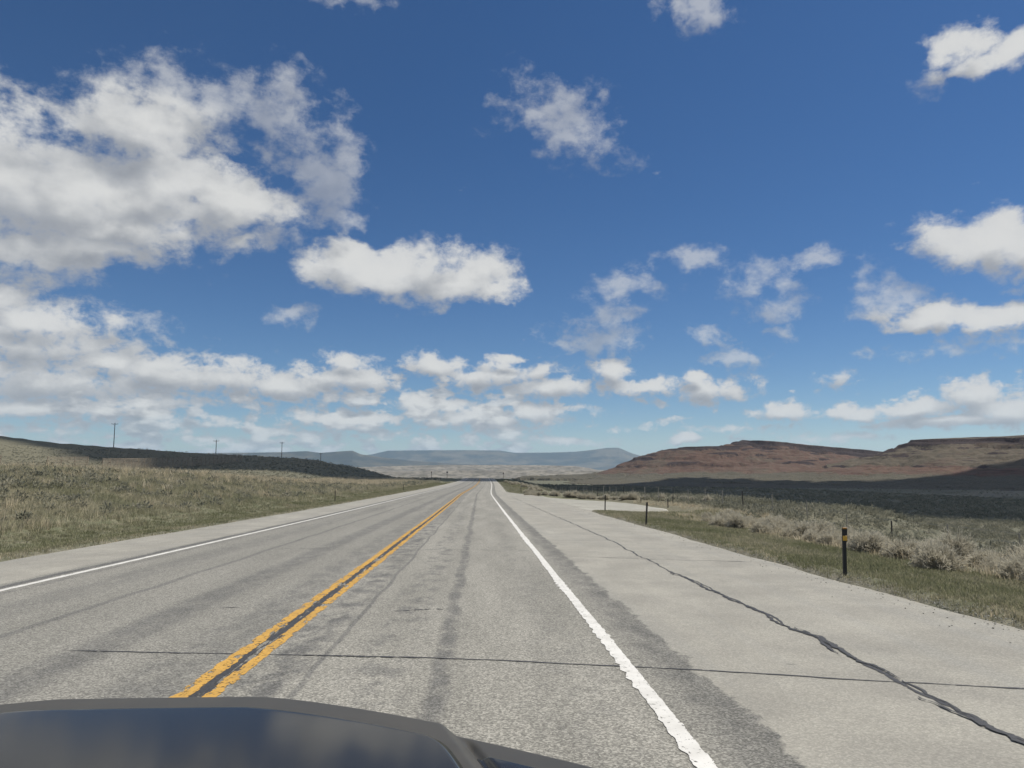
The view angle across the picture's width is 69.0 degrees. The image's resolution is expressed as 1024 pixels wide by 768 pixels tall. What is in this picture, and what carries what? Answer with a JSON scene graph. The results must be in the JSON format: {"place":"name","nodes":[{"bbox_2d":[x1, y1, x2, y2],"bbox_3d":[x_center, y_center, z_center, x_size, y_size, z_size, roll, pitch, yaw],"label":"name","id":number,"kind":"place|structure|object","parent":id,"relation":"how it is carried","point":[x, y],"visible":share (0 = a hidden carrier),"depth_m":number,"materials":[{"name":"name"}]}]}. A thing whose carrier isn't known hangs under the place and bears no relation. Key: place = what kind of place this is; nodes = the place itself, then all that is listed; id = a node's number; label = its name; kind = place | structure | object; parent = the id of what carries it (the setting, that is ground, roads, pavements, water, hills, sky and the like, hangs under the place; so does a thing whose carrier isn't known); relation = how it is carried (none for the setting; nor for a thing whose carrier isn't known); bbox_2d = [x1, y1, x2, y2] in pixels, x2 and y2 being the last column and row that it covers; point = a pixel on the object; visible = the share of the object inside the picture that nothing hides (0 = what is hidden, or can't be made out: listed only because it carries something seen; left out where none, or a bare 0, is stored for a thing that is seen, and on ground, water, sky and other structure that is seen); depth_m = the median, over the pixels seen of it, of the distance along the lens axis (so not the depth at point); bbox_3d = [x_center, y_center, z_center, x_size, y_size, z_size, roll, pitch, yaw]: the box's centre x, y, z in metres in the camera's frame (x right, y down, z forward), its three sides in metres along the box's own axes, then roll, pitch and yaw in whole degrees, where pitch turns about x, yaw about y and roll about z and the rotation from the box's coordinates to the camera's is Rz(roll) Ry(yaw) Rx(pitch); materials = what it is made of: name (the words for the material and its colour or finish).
{"place":"outdoors","nodes":[
{"label":"outdoors","id":0,"kind":"place"},
{"bbox_2d":[204,451,469,466],"bbox_3d":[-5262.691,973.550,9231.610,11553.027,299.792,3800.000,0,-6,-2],"label":"hills","id":1,"kind":"structure","parent":0,"point":[352,458],"depth_m":9105.57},
{"bbox_2d":[356,465,599,471],"bbox_3d":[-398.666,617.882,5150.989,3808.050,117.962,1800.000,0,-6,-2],"label":"hills","id":2,"kind":"structure","parent":0,"point":[467,467],"depth_m":5051.60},
{"bbox_2d":[377,470,600,478],"bbox_3d":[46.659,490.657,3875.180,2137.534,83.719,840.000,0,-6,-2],"label":"hills","id":3,"kind":"structure","parent":0,"point":[494,474],"depth_m":3788.42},
{"bbox_2d":[369,448,638,469],"bbox_3d":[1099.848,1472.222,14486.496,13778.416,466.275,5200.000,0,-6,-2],"label":"hills","id":4,"kind":"structure","parent":0,"point":[603,459],"depth_m":13789.56,"materials":[{"name":"stone"}]},
{"bbox_2d":[0,478,1023,767],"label":"road","id":5,"kind":"structure","parent":0,"point":[488,610],"depth_m":7.68,"materials":[{"name":"grey asphalt"}]},
{"bbox_2d":[0,697,592,767],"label":"car","id":6,"kind":"object","parent":5,"relation":"on","point":[223,732],"visible":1,"depth_m":1.41,"materials":[{"name":"black metal"}]},
{"bbox_2d":[0,436,1023,629],"bbox_3d":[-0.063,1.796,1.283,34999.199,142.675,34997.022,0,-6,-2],"label":"ground","id":7,"kind":"structure","parent":0,"point":[5,442],"depth_m":121.75,"materials":[{"name":"green plant"}]},
{"bbox_2d":[44,456,88,466],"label":"snow fence","id":8,"kind":"object","parent":7,"relation":"on","point":[61,458],"visible":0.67,"depth_m":175.71,"materials":[{"name":"grey wood"}]},
{"bbox_2d":[101,454,241,468],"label":"snow fence","id":9,"kind":"object","parent":7,"relation":"on","point":[189,461],"visible":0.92,"depth_m":225.38,"materials":[{"name":"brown wood"}]},
{"bbox_2d":[0,462,427,520],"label":"sage","id":10,"kind":"object","parent":7,"relation":"on","point":[11,480],"visible":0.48,"depth_m":40.80,"materials":[{"name":"green plant"}]},
{"bbox_2d":[0,460,442,539],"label":"bank grass","id":11,"kind":"structure","parent":7,"relation":"on","point":[125,498],"depth_m":37.89,"materials":[{"name":"green plant"}]},
{"bbox_2d":[0,479,1023,642],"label":"green grass","id":12,"kind":"structure","parent":7,"relation":"on","point":[939,581],"depth_m":19.40,"materials":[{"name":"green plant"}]},
{"bbox_2d":[0,444,1023,520],"bbox_3d":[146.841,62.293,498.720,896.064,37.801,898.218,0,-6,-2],"label":"distant sagebrush","id":13,"kind":"object","parent":7,"relation":"on","point":[967,509],"visible":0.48,"depth_m":217.43,"materials":[{"name":"green plant"}]},
{"bbox_2d":[551,491,560,495],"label":"rabbitbrush","id":14,"kind":"object","parent":7,"relation":"on","point":[554,493],"visible":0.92,"depth_m":78.26,"materials":[{"name":"beige plant"}]},
{"bbox_2d":[562,491,573,496],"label":"rabbitbrush","id":15,"kind":"object","parent":7,"relation":"on","point":[567,494],"visible":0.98,"depth_m":75.92,"materials":[{"name":"beige plant"}]},
{"bbox_2d":[577,493,587,498],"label":"rabbitbrush","id":16,"kind":"object","parent":7,"relation":"on","point":[581,496],"visible":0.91,"depth_m":73.86,"materials":[{"name":"beige plant"}]},
{"bbox_2d":[540,496,666,511],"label":"gravel turnout","id":17,"kind":"object","parent":7,"relation":"on","point":[593,505],"visible":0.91,"depth_m":50.13,"materials":[{"name":"beige gravel"}]},
{"bbox_2d":[601,494,610,499],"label":"rabbitbrush","id":18,"kind":"object","parent":7,"relation":"on","point":[607,496],"visible":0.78,"depth_m":71.71,"materials":[{"name":"beige plant"}]},
{"bbox_2d":[619,494,626,499],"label":"rabbitbrush","id":19,"kind":"object","parent":7,"relation":"on","point":[622,497],"visible":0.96,"depth_m":66.43,"materials":[{"name":"beige plant"}]},
{"bbox_2d":[627,491,640,499],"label":"rabbitbrush","id":20,"kind":"object","parent":7,"relation":"on","point":[632,496],"visible":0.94,"depth_m":66.32,"materials":[{"name":"beige plant"}]},
{"bbox_2d":[645,502,647,524],"bbox_3d":[5.132,5.075,28.455,0.075,1.110,0.048,4,-6,-2],"label":"delineator","id":21,"kind":"object","parent":7,"relation":"on","point":[646,513],"visible":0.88,"depth_m":28.45,"materials":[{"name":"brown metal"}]},
{"bbox_2d":[703,495,711,500],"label":"rabbitbrush","id":22,"kind":"object","parent":7,"relation":"on","point":[708,497],"visible":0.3,"depth_m":55.99,"materials":[{"name":"beige plant"}]},
{"bbox_2d":[701,515,713,520],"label":"rabbitbrush","id":23,"kind":"object","parent":7,"relation":"on","point":[706,518],"visible":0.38,"depth_m":34.18,"materials":[{"name":"beige plant"}]},
{"bbox_2d":[706,512,727,525],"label":"rabbitbrush","id":24,"kind":"object","parent":7,"relation":"on","point":[717,520],"visible":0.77,"depth_m":29.45,"materials":[{"name":"beige plant"}]},
{"bbox_2d":[713,508,742,518],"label":"rabbitbrush","id":25,"kind":"object","parent":7,"relation":"on","point":[725,514],"visible":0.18,"depth_m":35.01,"materials":[{"name":"beige plant"}]},
{"bbox_2d":[723,510,749,528],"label":"rabbitbrush","id":26,"kind":"object","parent":7,"relation":"on","point":[733,520],"visible":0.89,"depth_m":28.47,"materials":[{"name":"beige plant"}]},
{"bbox_2d":[748,520,773,533],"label":"rabbitbrush","id":27,"kind":"object","parent":7,"relation":"on","point":[763,526],"visible":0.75,"depth_m":25.74,"materials":[{"name":"beige plant"}]},
{"bbox_2d":[757,515,772,523],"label":"rabbitbrush","id":28,"kind":"object","parent":7,"relation":"on","point":[761,519],"visible":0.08,"depth_m":28.34,"materials":[{"name":"beige plant"}]},
{"bbox_2d":[764,510,785,525],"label":"rabbitbrush","id":29,"kind":"object","parent":7,"relation":"on","point":[774,519],"visible":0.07,"depth_m":28.06,"materials":[{"name":"beige plant"}]},
{"bbox_2d":[770,517,789,527],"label":"rabbitbrush","id":30,"kind":"object","parent":7,"relation":"on","point":[782,522],"visible":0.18,"depth_m":27.64,"materials":[{"name":"beige plant"}]},
{"bbox_2d":[560,486,1020,545],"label":"wire fence","id":31,"kind":"object","parent":7,"relation":"on","point":[772,508],"visible":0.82,"depth_m":39.69,"materials":[{"name":"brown metal"}]},
{"bbox_2d":[780,525,814,537],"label":"rabbitbrush","id":32,"kind":"object","parent":7,"relation":"on","point":[791,531],"visible":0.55,"depth_m":24.41,"materials":[{"name":"beige plant"}]},
{"bbox_2d":[785,519,821,536],"bbox_3d":[9.598,4.798,24.570,0.984,0.773,1.226,3,-7,-23],"label":"rabbitbrush","id":33,"kind":"object","parent":7,"relation":"on","point":[806,526],"visible":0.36,"depth_m":24.50,"materials":[{"name":"beige plant"}]},
{"bbox_2d":[800,528,820,541],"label":"rabbitbrush","id":34,"kind":"object","parent":7,"relation":"on","point":[809,533],"visible":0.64,"depth_m":22.86,"materials":[{"name":"beige plant"}]},
{"bbox_2d":[803,516,838,532],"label":"rabbitbrush","id":35,"kind":"object","parent":7,"relation":"on","point":[818,526],"visible":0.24,"depth_m":25.27,"materials":[{"name":"beige plant"}]},
{"bbox_2d":[633,498,1022,581],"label":"brush straw","id":36,"kind":"object","parent":7,"relation":"on","point":[987,568],"visible":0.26,"depth_m":24.34,"materials":[{"name":"beige plant"}]},
{"bbox_2d":[815,530,841,544],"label":"rabbitbrush","id":37,"kind":"object","parent":7,"relation":"on","point":[827,539],"visible":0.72,"depth_m":21.65,"materials":[{"name":"beige plant"}]},
{"bbox_2d":[818,526,841,537],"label":"rabbitbrush","id":38,"kind":"object","parent":7,"relation":"on","point":[821,532],"visible":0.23,"depth_m":24.76,"materials":[{"name":"beige plant"}]},
{"bbox_2d":[842,527,846,575],"bbox_3d":[5.833,3.061,13.057,0.092,1.090,0.053,1,-5,-2],"label":"delineator","id":39,"kind":"object","parent":7,"relation":"on","point":[844,547],"visible":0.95,"depth_m":13.06},
{"bbox_2d":[840,523,857,538],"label":"rabbitbrush","id":40,"kind":"object","parent":7,"relation":"on","point":[850,528],"visible":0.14,"depth_m":23.42,"materials":[{"name":"beige plant"}]},
{"bbox_2d":[837,528,874,544],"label":"rabbitbrush","id":41,"kind":"object","parent":7,"relation":"on","point":[848,533],"visible":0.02,"depth_m":21.18,"materials":[{"name":"beige plant"}]},
{"bbox_2d":[841,529,878,547],"bbox_3d":[9.707,4.331,20.608,1.085,0.631,0.878,1,-6,-12],"label":"rabbitbrush","id":42,"kind":"object","parent":7,"relation":"on","point":[851,539],"visible":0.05,"depth_m":20.63,"materials":[{"name":"beige plant"}]},
{"bbox_2d":[846,527,888,552],"bbox_3d":[9.202,4.065,19.215,1.114,0.755,1.010,-5,-8,37],"label":"rabbitbrush","id":43,"kind":"object","parent":7,"relation":"on","point":[870,543],"visible":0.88,"depth_m":19.08,"materials":[{"name":"beige plant"}]},
{"bbox_2d":[868,529,892,545],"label":"rabbitbrush","id":44,"kind":"object","parent":7,"relation":"on","point":[884,536],"visible":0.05,"depth_m":21.92,"materials":[{"name":"beige plant"}]},
{"bbox_2d":[879,537,925,560],"bbox_3d":[9.358,3.946,17.828,1.216,0.628,1.050,2,-6,-14],"label":"rabbitbrush","id":45,"kind":"object","parent":7,"relation":"on","point":[907,549],"visible":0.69,"depth_m":17.70,"materials":[{"name":"beige plant"}]},
{"bbox_2d":[914,539,945,550],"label":"rabbitbrush","id":46,"kind":"object","parent":7,"relation":"on","point":[932,541],"visible":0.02,"depth_m":18.11,"materials":[{"name":"beige plant"}]},
{"bbox_2d":[921,537,952,544],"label":"rabbitbrush","id":47,"kind":"object","parent":7,"relation":"on","point":[929,540],"depth_m":19.35,"materials":[{"name":"beige plant"}]},
{"bbox_2d":[907,538,973,570],"bbox_3d":[8.527,3.472,15.042,1.155,0.730,1.009,2,-7,-21],"label":"rabbitbrush","id":48,"kind":"object","parent":7,"relation":"on","point":[940,557],"visible":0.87,"depth_m":14.87,"materials":[{"name":"beige plant"}]},
{"bbox_2d":[933,525,978,559],"bbox_3d":[10.910,3.959,18.331,1.096,0.964,0.878,0,-6,-1],"label":"rabbitbrush","id":49,"kind":"object","parent":7,"relation":"on","point":[964,545],"visible":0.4,"depth_m":18.21,"materials":[{"name":"beige plant"}]},
{"bbox_2d":[967,545,1007,566],"bbox_3d":[10.957,3.972,17.140,0.963,0.600,1.145,-5,-8,37],"label":"rabbitbrush","id":50,"kind":"object","parent":7,"relation":"on","point":[980,554],"visible":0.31,"depth_m":17.06,"materials":[{"name":"beige plant"}]},
{"bbox_2d":[974,553,1012,569],"bbox_3d":[10.375,3.812,15.783,0.820,0.465,1.142,4,-7,-32],"label":"rabbitbrush","id":51,"kind":"object","parent":7,"relation":"on","point":[990,559],"visible":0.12,"depth_m":15.89,"materials":[{"name":"beige plant"}]},
{"bbox_2d":[992,551,1023,580],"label":"rabbitbrush","id":52,"kind":"object","parent":7,"relation":"on","point":[1008,570],"visible":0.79,"depth_m":13.97,"materials":[{"name":"beige plant"}]},
{"bbox_2d":[996,540,1023,559],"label":"rabbitbrush","id":53,"kind":"object","parent":7,"relation":"on","point":[1011,550],"visible":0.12,"depth_m":16.39,"materials":[{"name":"beige plant"}]},
{"bbox_2d":[1009,545,1023,562],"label":"rabbitbrush","id":54,"kind":"object","parent":7,"relation":"on","point":[1020,549],"visible":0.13,"depth_m":15.35,"materials":[{"name":"beige plant"}]},
{"bbox_2d":[1014,561,1023,582],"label":"rabbitbrush","id":55,"kind":"object","parent":7,"relation":"on","point":[1022,571],"visible":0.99,"depth_m":13.02,"materials":[{"name":"beige plant"}]},
{"bbox_2d":[0,0,1023,455],"label":"sky","id":56,"kind":"structure","parent":0,"point":[364,227],"materials":[{"name":"blue"}]},
{"bbox_2d":[515,435,1023,490],"bbox_3d":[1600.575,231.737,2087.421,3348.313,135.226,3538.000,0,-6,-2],"label":"hills","id":57,"kind":"structure","parent":0,"point":[983,463],"depth_m":1145.03,"materials":[{"name":"brown soil"}]},
{"bbox_2d":[524,481,1023,556],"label":"sagebrush field","id":58,"kind":"structure","parent":0,"point":[920,520],"depth_m":48.20,"materials":[{"name":"green plant"}]}
]}

